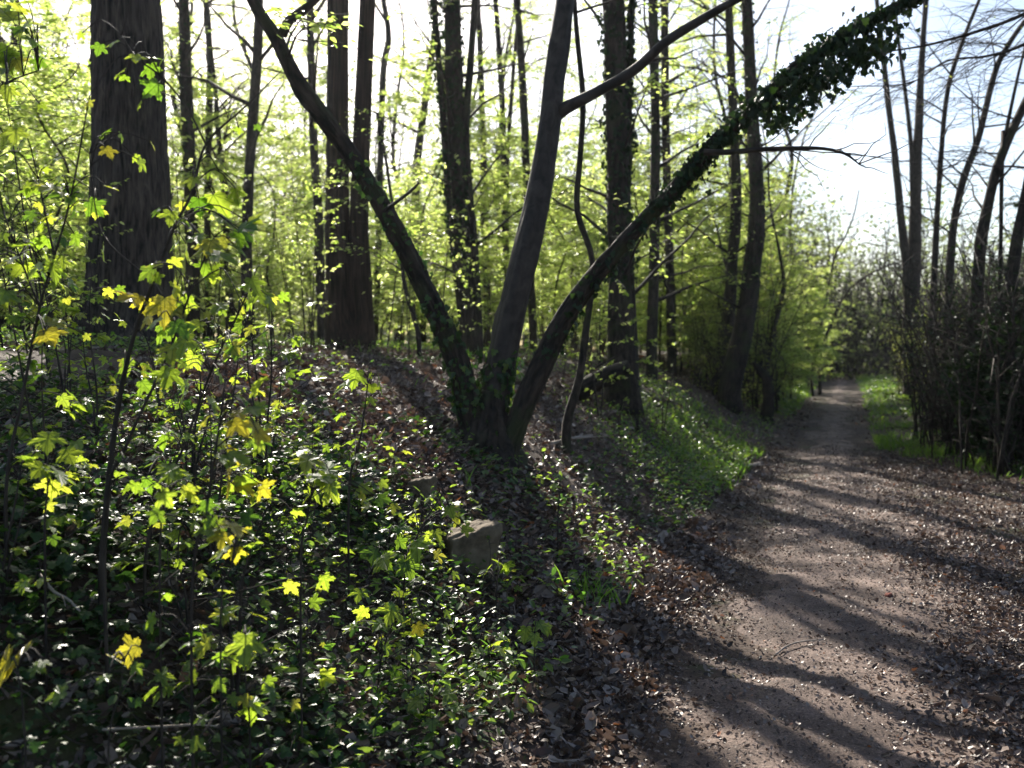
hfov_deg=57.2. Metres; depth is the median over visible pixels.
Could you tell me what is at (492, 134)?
understorey tree
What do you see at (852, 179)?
sky
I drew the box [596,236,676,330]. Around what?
understorey tree
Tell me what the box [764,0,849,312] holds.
tall tree
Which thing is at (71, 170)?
understorey tree
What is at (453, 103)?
ivy clad tree
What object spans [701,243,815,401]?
brushwood shrub
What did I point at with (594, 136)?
understorey tree
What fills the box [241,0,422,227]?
understorey tree
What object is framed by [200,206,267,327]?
understorey tree
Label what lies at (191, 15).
tall tree
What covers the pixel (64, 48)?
tall tree
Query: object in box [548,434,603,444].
fallen twig
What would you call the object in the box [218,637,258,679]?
maple seedling
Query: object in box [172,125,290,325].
understorey tree
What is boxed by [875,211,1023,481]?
dark shrub
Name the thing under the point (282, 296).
maple sapling
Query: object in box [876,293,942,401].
brushwood shrub
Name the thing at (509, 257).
understorey tree
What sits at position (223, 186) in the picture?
leafy sapling
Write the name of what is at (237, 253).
leafy sapling
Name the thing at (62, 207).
leafy sapling
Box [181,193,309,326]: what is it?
understorey tree
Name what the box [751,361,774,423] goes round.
broken stump
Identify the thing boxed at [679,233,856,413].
brushwood shrub
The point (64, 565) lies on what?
ivy ground cover
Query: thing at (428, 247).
leafy sapling
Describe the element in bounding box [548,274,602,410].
leafy sapling
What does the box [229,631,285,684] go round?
maple seedling
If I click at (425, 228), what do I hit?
understorey tree
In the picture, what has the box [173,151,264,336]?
understorey tree
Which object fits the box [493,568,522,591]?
maple seedling
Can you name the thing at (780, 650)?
fallen twig
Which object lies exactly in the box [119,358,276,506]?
maple sapling
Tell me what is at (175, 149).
understorey tree
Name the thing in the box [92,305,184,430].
maple sapling
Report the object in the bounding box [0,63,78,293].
understorey tree
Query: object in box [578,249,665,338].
understorey tree
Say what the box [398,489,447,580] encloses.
maple sapling
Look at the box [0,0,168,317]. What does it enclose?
understorey tree
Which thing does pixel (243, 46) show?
tall tree
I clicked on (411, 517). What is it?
maple seedling
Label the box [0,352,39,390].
maple sapling
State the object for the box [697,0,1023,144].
overhanging bough
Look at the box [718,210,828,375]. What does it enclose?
understorey tree
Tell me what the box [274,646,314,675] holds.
maple seedling
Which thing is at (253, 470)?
maple seedling
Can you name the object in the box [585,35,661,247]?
tall tree
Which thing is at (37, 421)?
maple seedling
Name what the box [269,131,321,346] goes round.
leafy sapling
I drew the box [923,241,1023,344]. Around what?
dark shrub
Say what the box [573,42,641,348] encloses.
tall tree
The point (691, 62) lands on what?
understorey tree
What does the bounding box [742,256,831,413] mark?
understorey tree
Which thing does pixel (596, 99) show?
tall tree
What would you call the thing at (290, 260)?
leafy sapling
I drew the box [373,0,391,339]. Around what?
slender tree
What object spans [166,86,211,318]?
leafy sapling
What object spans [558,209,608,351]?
understorey tree
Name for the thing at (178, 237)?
understorey tree
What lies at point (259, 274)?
understorey tree
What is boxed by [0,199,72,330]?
understorey tree
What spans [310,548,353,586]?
maple seedling
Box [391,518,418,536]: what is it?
maple seedling
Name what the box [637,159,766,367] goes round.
understorey tree
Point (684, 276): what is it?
understorey tree
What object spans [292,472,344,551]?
maple sapling
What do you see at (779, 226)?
understorey tree
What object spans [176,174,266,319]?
understorey tree
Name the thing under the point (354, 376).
maple sapling
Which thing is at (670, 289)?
straight tree
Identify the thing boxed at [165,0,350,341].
straight tree
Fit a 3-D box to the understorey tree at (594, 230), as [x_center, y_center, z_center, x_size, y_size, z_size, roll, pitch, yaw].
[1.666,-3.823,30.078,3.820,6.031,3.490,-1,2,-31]
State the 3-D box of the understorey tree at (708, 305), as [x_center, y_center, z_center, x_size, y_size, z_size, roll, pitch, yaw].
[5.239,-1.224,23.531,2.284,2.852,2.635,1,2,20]
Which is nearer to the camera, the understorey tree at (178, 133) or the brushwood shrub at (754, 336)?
the brushwood shrub at (754, 336)
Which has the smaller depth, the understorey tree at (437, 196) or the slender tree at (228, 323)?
the slender tree at (228, 323)
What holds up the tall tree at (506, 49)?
on the ground at (682, 655)
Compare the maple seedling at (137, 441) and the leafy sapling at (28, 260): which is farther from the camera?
the leafy sapling at (28, 260)
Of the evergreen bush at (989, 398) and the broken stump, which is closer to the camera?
the evergreen bush at (989, 398)
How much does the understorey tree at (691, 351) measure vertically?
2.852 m
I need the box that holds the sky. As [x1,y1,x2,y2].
[1,0,1023,348]
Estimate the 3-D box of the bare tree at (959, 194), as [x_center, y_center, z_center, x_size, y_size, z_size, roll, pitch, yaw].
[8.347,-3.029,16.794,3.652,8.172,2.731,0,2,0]
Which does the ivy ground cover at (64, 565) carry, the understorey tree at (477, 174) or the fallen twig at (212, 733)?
the fallen twig at (212, 733)
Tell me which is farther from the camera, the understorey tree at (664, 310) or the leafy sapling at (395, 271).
the understorey tree at (664, 310)
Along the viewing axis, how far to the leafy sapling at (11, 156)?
7.95 m
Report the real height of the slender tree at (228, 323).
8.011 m
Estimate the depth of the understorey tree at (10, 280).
20.84 m
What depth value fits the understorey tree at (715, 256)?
22.45 m
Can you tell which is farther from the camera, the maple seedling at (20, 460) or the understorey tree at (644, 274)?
the understorey tree at (644, 274)
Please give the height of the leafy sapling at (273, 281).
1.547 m
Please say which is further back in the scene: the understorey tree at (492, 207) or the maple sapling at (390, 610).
the understorey tree at (492, 207)
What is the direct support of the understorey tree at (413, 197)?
on the ground at (682, 655)
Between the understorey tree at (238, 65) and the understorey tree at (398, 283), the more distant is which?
the understorey tree at (238, 65)
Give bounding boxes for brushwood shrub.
[666,276,758,395]
[676,212,823,384]
[676,256,763,363]
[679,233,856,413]
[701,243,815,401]
[745,302,813,395]
[758,303,807,393]
[786,286,833,373]
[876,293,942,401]
[883,327,902,392]
[884,278,942,401]
[887,327,921,397]
[888,323,922,398]
[889,300,955,407]
[900,289,967,364]
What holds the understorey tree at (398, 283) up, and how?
on the ground at (682, 655)
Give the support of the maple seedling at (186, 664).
on the ground at (682, 655)
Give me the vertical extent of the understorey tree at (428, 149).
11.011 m
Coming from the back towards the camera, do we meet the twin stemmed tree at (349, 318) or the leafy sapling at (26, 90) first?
the twin stemmed tree at (349, 318)
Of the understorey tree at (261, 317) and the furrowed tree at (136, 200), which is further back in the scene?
the understorey tree at (261, 317)
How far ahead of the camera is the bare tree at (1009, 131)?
14.38 m
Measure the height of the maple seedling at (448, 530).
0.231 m
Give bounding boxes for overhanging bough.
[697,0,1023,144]
[764,21,1023,189]
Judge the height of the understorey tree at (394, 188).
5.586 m
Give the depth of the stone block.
5.38 m
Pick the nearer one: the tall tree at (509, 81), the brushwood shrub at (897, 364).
the brushwood shrub at (897, 364)
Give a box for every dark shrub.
[853,251,1023,443]
[859,267,1023,454]
[868,239,1023,463]
[871,240,1020,444]
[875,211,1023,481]
[885,281,1019,436]
[910,263,1023,459]
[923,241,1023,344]
[925,260,1022,341]
[935,198,1023,449]
[947,226,1023,440]
[947,278,1023,468]
[952,242,1022,437]
[957,243,1022,291]
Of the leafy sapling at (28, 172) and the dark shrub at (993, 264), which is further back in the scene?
the dark shrub at (993, 264)
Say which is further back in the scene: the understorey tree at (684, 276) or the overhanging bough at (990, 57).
the understorey tree at (684, 276)
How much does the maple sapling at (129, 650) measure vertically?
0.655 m
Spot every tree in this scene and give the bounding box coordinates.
[0,0,19,331]
[0,0,89,332]
[0,0,90,282]
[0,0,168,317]
[0,16,81,189]
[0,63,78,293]
[0,66,90,326]
[0,76,75,295]
[0,101,89,307]
[0,115,87,327]
[0,192,27,310]
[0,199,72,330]
[1,0,82,335]
[1,0,90,238]
[1,23,83,331]
[1,91,180,318]
[9,1,72,138]
[18,0,89,171]
[21,122,74,337]
[23,0,89,325]
[26,198,86,317]
[33,2,88,324]
[34,8,90,190]
[49,51,88,189]
[58,0,200,352]
[66,13,264,315]
[87,10,240,236]
[160,0,935,476]
[162,0,227,317]
[162,0,287,341]
[162,0,289,336]
[162,0,294,334]
[164,0,278,339]
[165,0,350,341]
[166,90,205,237]
[167,117,203,236]
[169,43,271,339]
[169,157,217,319]
[170,2,250,224]
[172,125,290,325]
[172,239,204,321]
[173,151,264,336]
[173,227,256,339]
[174,0,288,314]
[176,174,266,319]
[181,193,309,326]
[198,117,310,320]
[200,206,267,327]
[201,51,306,236]
[203,237,303,329]
[204,98,325,340]
[215,225,297,330]
[221,0,349,338]
[224,54,281,336]
[234,0,355,345]
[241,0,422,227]
[252,224,315,341]
[255,128,384,323]
[263,134,325,292]
[269,0,326,340]
[270,209,325,341]
[273,239,325,330]
[301,93,467,358]
[319,0,469,345]
[324,0,375,350]
[325,213,433,343]
[348,0,467,341]
[369,0,581,357]
[369,30,510,324]
[369,180,435,343]
[369,188,446,341]
[370,206,458,343]
[371,230,412,342]
[372,49,570,346]
[372,254,412,330]
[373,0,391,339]
[378,198,458,345]
[381,164,457,340]
[399,86,477,248]
[401,169,480,326]
[406,94,539,325]
[408,157,513,329]
[423,183,502,319]
[425,235,502,330]
[429,0,540,277]
[433,198,496,327]
[453,138,569,334]
[461,0,511,347]
[463,0,552,314]
[473,0,543,248]
[477,0,530,276]
[480,223,540,330]
[483,125,607,316]
[486,0,597,334]
[486,0,606,339]
[493,168,602,330]
[497,0,590,350]
[499,0,782,417]
[500,175,588,334]
[510,62,647,349]
[516,177,605,348]
[526,161,663,358]
[528,246,597,331]
[538,184,607,349]
[543,86,743,339]
[545,5,605,348]
[550,259,598,347]
[551,169,648,336]
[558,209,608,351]
[561,0,770,455]
[563,119,634,259]
[569,223,602,349]
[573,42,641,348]
[578,0,739,375]
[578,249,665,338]
[584,0,703,352]
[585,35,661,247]
[592,129,745,371]
[594,149,725,361]
[596,47,687,339]
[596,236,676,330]
[625,0,777,379]
[631,0,834,392]
[635,131,794,367]
[637,1,771,350]
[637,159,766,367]
[639,259,704,343]
[640,136,716,352]
[643,234,773,328]
[658,274,753,385]
[659,175,800,336]
[660,0,787,273]
[661,0,723,241]
[663,218,711,351]
[666,0,873,413]
[671,0,794,284]
[676,231,786,362]
[680,277,763,367]
[686,169,809,364]
[690,0,783,215]
[697,160,792,320]
[703,195,822,356]
[716,46,779,219]
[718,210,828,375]
[719,209,799,334]
[722,0,823,375]
[723,233,822,368]
[738,125,829,372]
[741,155,846,379]
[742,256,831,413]
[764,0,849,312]
[764,290,846,402]
[773,258,833,389]
[783,268,841,388]
[786,234,857,368]
[790,190,883,396]
[818,239,928,394]
[849,0,1022,424]
[855,0,976,397]
[883,11,1023,417]
[914,0,1023,311]
[920,9,1023,425]
[955,302,1020,453]
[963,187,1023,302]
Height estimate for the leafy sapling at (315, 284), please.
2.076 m
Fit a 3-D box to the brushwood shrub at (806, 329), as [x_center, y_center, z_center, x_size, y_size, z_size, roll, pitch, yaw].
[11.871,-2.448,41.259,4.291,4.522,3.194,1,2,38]
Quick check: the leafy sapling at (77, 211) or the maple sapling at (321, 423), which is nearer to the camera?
the maple sapling at (321, 423)
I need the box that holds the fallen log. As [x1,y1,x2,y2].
[572,349,632,401]
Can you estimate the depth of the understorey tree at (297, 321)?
31.59 m
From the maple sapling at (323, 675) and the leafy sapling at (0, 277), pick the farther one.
the leafy sapling at (0, 277)
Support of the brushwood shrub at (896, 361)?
on the ground at (682, 655)
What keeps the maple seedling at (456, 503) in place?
on the ground at (682, 655)
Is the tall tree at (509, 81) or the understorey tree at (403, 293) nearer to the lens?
the understorey tree at (403, 293)
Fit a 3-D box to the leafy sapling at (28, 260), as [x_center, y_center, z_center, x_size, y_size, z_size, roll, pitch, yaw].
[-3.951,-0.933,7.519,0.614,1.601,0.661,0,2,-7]
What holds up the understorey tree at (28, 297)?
on the ground at (682, 655)
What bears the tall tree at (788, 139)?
on the ground at (682, 655)
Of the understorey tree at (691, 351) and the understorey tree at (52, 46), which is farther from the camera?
the understorey tree at (52, 46)
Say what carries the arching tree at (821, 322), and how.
on the ground at (682, 655)
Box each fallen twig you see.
[38,573,80,611]
[102,716,219,730]
[197,717,242,765]
[547,756,579,763]
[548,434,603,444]
[742,462,773,467]
[775,639,822,655]
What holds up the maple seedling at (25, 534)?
on the ground at (682, 655)
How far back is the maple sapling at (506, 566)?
5.07 m
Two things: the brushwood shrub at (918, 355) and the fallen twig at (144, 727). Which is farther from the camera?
the brushwood shrub at (918, 355)
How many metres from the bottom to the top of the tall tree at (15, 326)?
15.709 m
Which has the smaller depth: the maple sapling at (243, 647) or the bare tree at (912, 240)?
the maple sapling at (243, 647)
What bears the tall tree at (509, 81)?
on the ground at (682, 655)
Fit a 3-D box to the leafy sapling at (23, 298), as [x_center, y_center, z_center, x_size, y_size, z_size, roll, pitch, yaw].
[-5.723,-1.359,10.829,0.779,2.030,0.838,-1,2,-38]
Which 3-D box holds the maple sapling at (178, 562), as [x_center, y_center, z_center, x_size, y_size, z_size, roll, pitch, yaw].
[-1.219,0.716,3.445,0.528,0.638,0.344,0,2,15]
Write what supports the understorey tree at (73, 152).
on the ground at (682, 655)
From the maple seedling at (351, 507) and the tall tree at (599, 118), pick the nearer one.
the maple seedling at (351, 507)
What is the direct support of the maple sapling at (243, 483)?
on the ground at (682, 655)
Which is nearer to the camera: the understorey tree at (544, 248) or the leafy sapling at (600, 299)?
the leafy sapling at (600, 299)
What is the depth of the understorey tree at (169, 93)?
30.09 m
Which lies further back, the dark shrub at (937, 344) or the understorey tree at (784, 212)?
the understorey tree at (784, 212)
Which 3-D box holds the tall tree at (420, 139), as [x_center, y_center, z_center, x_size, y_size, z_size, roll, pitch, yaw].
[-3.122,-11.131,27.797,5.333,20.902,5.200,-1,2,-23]
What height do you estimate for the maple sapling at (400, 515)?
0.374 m
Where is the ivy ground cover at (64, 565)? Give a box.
[0,333,740,767]
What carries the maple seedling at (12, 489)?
on the ground at (682, 655)
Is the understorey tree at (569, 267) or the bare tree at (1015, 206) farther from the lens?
the understorey tree at (569, 267)
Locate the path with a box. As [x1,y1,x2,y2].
[652,377,1023,767]
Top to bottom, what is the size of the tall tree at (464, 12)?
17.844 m
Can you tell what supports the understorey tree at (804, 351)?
on the ground at (682, 655)
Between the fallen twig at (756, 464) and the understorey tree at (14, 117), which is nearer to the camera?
the fallen twig at (756, 464)
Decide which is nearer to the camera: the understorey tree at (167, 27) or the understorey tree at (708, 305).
the understorey tree at (708, 305)
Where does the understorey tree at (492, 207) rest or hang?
on the ground at (682, 655)
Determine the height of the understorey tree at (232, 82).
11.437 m
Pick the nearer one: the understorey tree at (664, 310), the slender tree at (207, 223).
the slender tree at (207, 223)
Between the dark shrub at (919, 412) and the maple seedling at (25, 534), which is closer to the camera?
the maple seedling at (25, 534)
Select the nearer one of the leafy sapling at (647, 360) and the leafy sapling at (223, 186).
the leafy sapling at (647, 360)
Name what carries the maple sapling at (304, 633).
on the ground at (682, 655)
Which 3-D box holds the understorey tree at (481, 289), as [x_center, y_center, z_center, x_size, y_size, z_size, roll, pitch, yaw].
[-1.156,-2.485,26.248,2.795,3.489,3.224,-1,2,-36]
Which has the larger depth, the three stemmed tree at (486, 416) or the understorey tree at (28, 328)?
the understorey tree at (28, 328)
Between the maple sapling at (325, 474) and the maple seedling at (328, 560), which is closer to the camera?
the maple sapling at (325, 474)
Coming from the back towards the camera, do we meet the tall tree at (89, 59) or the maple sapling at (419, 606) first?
the tall tree at (89, 59)
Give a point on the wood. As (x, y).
(864, 356)
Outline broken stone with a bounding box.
[407,476,437,503]
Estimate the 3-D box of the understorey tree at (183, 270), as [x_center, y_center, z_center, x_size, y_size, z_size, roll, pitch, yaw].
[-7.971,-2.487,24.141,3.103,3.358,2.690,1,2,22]
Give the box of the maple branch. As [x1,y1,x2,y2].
[0,0,59,272]
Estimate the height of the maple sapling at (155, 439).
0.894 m
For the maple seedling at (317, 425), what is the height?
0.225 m
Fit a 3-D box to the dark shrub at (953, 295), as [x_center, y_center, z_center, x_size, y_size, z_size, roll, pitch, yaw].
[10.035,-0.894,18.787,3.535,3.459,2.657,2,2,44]
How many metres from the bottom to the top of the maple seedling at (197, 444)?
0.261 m
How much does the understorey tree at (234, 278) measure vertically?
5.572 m
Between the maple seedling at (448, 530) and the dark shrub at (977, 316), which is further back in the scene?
the dark shrub at (977, 316)
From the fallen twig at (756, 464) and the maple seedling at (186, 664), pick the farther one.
the fallen twig at (756, 464)
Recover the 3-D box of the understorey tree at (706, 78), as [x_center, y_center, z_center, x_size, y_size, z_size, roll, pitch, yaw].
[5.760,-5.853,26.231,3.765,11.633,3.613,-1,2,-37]
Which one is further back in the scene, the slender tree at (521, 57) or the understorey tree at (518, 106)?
the understorey tree at (518, 106)
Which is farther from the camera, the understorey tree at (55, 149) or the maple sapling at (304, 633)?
the understorey tree at (55, 149)
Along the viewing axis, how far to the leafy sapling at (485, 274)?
14.41 m
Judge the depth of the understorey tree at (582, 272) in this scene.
35.41 m
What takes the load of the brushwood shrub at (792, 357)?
on the ground at (682, 655)
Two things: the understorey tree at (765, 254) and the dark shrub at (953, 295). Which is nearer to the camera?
the dark shrub at (953, 295)
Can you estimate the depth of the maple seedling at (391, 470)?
5.91 m
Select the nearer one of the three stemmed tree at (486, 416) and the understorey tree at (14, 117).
the three stemmed tree at (486, 416)
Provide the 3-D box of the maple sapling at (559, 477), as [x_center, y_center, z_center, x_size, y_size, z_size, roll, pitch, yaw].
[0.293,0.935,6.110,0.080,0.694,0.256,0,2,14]
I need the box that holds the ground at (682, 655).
[0,343,1023,767]
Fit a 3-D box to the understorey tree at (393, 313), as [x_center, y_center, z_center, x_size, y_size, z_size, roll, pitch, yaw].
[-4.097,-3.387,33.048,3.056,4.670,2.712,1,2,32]
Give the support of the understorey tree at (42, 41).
on the ground at (682, 655)
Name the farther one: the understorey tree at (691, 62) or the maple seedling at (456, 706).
the understorey tree at (691, 62)
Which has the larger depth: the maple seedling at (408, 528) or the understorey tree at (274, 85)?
the understorey tree at (274, 85)
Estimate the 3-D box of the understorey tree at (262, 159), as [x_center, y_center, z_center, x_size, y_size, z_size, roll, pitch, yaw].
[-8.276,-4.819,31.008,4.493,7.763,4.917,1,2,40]
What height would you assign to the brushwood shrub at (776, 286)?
5.168 m
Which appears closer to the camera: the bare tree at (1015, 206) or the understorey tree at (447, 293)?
the bare tree at (1015, 206)
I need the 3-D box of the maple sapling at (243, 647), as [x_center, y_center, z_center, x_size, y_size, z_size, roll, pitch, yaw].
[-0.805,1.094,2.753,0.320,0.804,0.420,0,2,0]
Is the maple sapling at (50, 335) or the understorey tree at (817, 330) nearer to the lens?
the maple sapling at (50, 335)
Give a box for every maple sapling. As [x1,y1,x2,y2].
[0,54,164,576]
[0,240,94,515]
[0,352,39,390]
[0,431,76,617]
[0,640,51,767]
[1,204,115,418]
[23,271,125,438]
[23,431,90,693]
[30,0,281,632]
[37,276,114,396]
[44,634,176,767]
[87,234,276,620]
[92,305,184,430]
[103,221,266,700]
[110,500,232,636]
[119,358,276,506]
[126,395,253,767]
[132,358,217,448]
[134,338,265,481]
[144,370,275,767]
[144,490,356,719]
[155,514,262,767]
[167,301,317,578]
[172,625,300,767]
[192,291,292,464]
[231,308,348,500]
[251,447,392,759]
[261,460,319,580]
[276,581,329,664]
[278,406,354,498]
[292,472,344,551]
[296,360,390,613]
[341,576,452,701]
[359,486,475,645]
[368,588,444,689]
[377,492,425,540]
[397,581,433,630]
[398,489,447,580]
[470,534,513,591]
[477,559,515,624]
[515,618,551,682]
[550,473,564,557]
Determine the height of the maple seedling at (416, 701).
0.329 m
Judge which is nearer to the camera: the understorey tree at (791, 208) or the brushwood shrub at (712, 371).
the brushwood shrub at (712, 371)
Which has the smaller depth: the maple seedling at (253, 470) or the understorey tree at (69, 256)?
the maple seedling at (253, 470)
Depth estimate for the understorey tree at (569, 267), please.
27.81 m
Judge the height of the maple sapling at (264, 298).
1.540 m
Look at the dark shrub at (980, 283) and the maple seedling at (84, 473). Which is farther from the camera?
the dark shrub at (980, 283)
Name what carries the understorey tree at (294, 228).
on the ground at (682, 655)
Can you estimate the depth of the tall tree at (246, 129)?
49.46 m
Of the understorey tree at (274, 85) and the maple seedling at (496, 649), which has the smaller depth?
the maple seedling at (496, 649)
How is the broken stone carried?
on the ground at (682, 655)
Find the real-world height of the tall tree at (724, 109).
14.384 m
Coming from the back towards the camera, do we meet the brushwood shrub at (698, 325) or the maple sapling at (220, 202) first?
the brushwood shrub at (698, 325)
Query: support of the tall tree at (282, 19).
on the ground at (682, 655)
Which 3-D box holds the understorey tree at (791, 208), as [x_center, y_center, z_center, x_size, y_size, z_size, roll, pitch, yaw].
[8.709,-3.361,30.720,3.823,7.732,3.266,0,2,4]
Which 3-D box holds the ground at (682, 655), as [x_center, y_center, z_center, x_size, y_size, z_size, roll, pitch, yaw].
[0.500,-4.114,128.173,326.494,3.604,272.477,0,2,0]
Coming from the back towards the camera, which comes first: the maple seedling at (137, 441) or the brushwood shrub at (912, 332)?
the brushwood shrub at (912, 332)
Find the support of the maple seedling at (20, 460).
on the ground at (682, 655)
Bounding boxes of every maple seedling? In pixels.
[0,355,25,382]
[0,453,64,487]
[0,481,43,525]
[17,526,71,559]
[18,576,69,618]
[21,413,54,440]
[62,460,98,492]
[114,515,173,579]
[129,414,170,451]
[152,508,191,551]
[177,638,228,691]
[195,431,221,454]
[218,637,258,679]
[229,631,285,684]
[232,460,268,490]
[269,426,283,441]
[271,398,295,428]
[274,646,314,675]
[285,437,310,453]
[294,441,318,454]
[307,417,328,435]
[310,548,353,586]
[342,493,363,509]
[353,537,378,564]
[383,443,411,477]
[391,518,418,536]
[401,568,425,587]
[405,680,458,733]
[406,514,420,525]
[438,523,452,541]
[448,692,487,728]
[452,496,481,517]
[467,633,515,681]
[469,641,515,685]
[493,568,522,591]
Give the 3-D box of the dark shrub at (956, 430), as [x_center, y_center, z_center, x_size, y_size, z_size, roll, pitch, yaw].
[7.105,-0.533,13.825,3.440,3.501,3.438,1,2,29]
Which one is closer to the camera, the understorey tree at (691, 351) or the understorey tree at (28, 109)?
the understorey tree at (28, 109)
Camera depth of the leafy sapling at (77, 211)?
9.08 m
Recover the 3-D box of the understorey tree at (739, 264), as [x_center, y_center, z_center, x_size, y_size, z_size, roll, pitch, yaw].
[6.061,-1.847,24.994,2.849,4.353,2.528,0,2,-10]
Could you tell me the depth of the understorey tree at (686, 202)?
23.65 m
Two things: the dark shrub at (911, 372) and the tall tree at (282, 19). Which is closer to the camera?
the dark shrub at (911, 372)
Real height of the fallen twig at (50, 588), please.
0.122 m
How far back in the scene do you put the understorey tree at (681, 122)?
33.05 m
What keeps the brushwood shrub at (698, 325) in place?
on the ground at (682, 655)
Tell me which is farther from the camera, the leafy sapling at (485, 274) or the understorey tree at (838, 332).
the understorey tree at (838, 332)
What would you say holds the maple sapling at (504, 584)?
on the ground at (682, 655)
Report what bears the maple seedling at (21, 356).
on the ground at (682, 655)
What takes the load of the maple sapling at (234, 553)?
on the ground at (682, 655)
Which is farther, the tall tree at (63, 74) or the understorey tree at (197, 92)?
the tall tree at (63, 74)
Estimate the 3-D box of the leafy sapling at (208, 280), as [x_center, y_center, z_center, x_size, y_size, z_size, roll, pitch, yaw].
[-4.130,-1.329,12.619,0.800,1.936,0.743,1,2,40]
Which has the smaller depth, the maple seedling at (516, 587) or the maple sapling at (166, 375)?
the maple sapling at (166, 375)
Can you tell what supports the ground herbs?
on the ground at (682, 655)
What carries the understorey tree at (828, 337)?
on the ground at (682, 655)
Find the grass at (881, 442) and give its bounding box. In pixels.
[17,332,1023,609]
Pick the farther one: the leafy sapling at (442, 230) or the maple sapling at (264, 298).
the leafy sapling at (442, 230)
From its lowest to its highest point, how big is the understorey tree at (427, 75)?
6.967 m
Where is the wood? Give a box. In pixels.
[12,46,1023,379]
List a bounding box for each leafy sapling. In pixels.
[0,46,30,267]
[0,102,59,347]
[0,106,101,379]
[0,132,58,305]
[0,155,56,337]
[0,179,47,339]
[0,231,29,324]
[1,173,55,353]
[9,156,85,324]
[16,182,87,336]
[19,167,99,343]
[56,178,132,347]
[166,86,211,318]
[184,213,228,340]
[195,116,250,342]
[216,224,257,337]
[249,242,294,350]
[261,188,303,353]
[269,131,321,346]
[279,216,333,347]
[288,124,345,348]
[362,201,417,353]
[372,204,430,349]
[385,181,430,361]
[424,153,472,351]
[447,200,488,343]
[461,234,506,341]
[524,254,558,391]
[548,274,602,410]
[558,333,578,383]
[572,242,607,374]
[572,273,636,419]
[575,217,607,368]
[594,254,666,433]
[640,297,700,434]
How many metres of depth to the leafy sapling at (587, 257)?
14.76 m
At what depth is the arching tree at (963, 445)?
14.17 m
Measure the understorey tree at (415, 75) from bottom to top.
7.722 m
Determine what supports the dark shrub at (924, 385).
on the ground at (682, 655)
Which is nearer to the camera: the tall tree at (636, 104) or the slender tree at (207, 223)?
the slender tree at (207, 223)
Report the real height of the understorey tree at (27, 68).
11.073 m
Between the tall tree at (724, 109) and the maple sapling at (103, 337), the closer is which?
the maple sapling at (103, 337)
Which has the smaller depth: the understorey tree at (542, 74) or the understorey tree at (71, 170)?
the understorey tree at (71, 170)
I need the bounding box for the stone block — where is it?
[442,519,502,580]
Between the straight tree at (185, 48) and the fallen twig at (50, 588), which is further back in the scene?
the straight tree at (185, 48)
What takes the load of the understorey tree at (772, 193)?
on the ground at (682, 655)
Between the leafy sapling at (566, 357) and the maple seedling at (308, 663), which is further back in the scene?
the leafy sapling at (566, 357)
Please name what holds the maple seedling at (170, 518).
on the ground at (682, 655)
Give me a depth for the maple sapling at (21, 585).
3.06 m
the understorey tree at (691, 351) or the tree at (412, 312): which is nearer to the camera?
the tree at (412, 312)
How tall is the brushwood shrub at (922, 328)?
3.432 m
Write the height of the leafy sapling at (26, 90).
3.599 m
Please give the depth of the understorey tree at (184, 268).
26.03 m
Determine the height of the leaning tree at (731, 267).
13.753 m
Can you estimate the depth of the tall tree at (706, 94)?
38.14 m
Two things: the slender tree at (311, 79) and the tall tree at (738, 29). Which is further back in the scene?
the tall tree at (738, 29)
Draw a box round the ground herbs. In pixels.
[0,327,1023,767]
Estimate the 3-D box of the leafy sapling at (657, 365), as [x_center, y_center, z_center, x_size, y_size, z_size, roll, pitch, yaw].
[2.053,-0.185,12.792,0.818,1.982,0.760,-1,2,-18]
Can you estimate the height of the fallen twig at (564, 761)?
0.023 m
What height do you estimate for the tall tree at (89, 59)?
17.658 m
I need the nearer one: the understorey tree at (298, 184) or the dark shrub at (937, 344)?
the dark shrub at (937, 344)
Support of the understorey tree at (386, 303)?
on the ground at (682, 655)
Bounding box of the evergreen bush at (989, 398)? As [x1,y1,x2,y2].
[934,282,1023,475]
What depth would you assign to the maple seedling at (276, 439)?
5.60 m
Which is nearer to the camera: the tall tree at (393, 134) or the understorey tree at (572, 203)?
the understorey tree at (572, 203)
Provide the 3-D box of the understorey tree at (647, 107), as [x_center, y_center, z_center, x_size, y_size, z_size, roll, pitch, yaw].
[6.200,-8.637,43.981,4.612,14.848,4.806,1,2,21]
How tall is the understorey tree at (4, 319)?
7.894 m
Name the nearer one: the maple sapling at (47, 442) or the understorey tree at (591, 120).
the maple sapling at (47, 442)
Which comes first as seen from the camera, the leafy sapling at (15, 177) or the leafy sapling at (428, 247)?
the leafy sapling at (15, 177)
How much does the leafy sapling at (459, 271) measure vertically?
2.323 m
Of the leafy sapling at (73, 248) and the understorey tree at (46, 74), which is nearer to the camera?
the leafy sapling at (73, 248)
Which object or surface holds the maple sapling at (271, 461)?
on the ground at (682, 655)
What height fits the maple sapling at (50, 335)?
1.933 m
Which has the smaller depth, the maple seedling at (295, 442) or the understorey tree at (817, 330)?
the maple seedling at (295, 442)
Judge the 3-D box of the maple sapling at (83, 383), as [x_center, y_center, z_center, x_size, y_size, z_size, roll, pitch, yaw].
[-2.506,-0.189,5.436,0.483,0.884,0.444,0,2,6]
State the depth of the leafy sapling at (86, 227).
8.45 m
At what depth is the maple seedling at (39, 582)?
3.11 m
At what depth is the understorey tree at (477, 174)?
21.51 m
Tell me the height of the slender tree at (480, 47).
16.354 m
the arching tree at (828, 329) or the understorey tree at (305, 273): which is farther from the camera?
the arching tree at (828, 329)
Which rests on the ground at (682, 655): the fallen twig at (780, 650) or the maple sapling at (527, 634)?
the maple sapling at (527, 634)

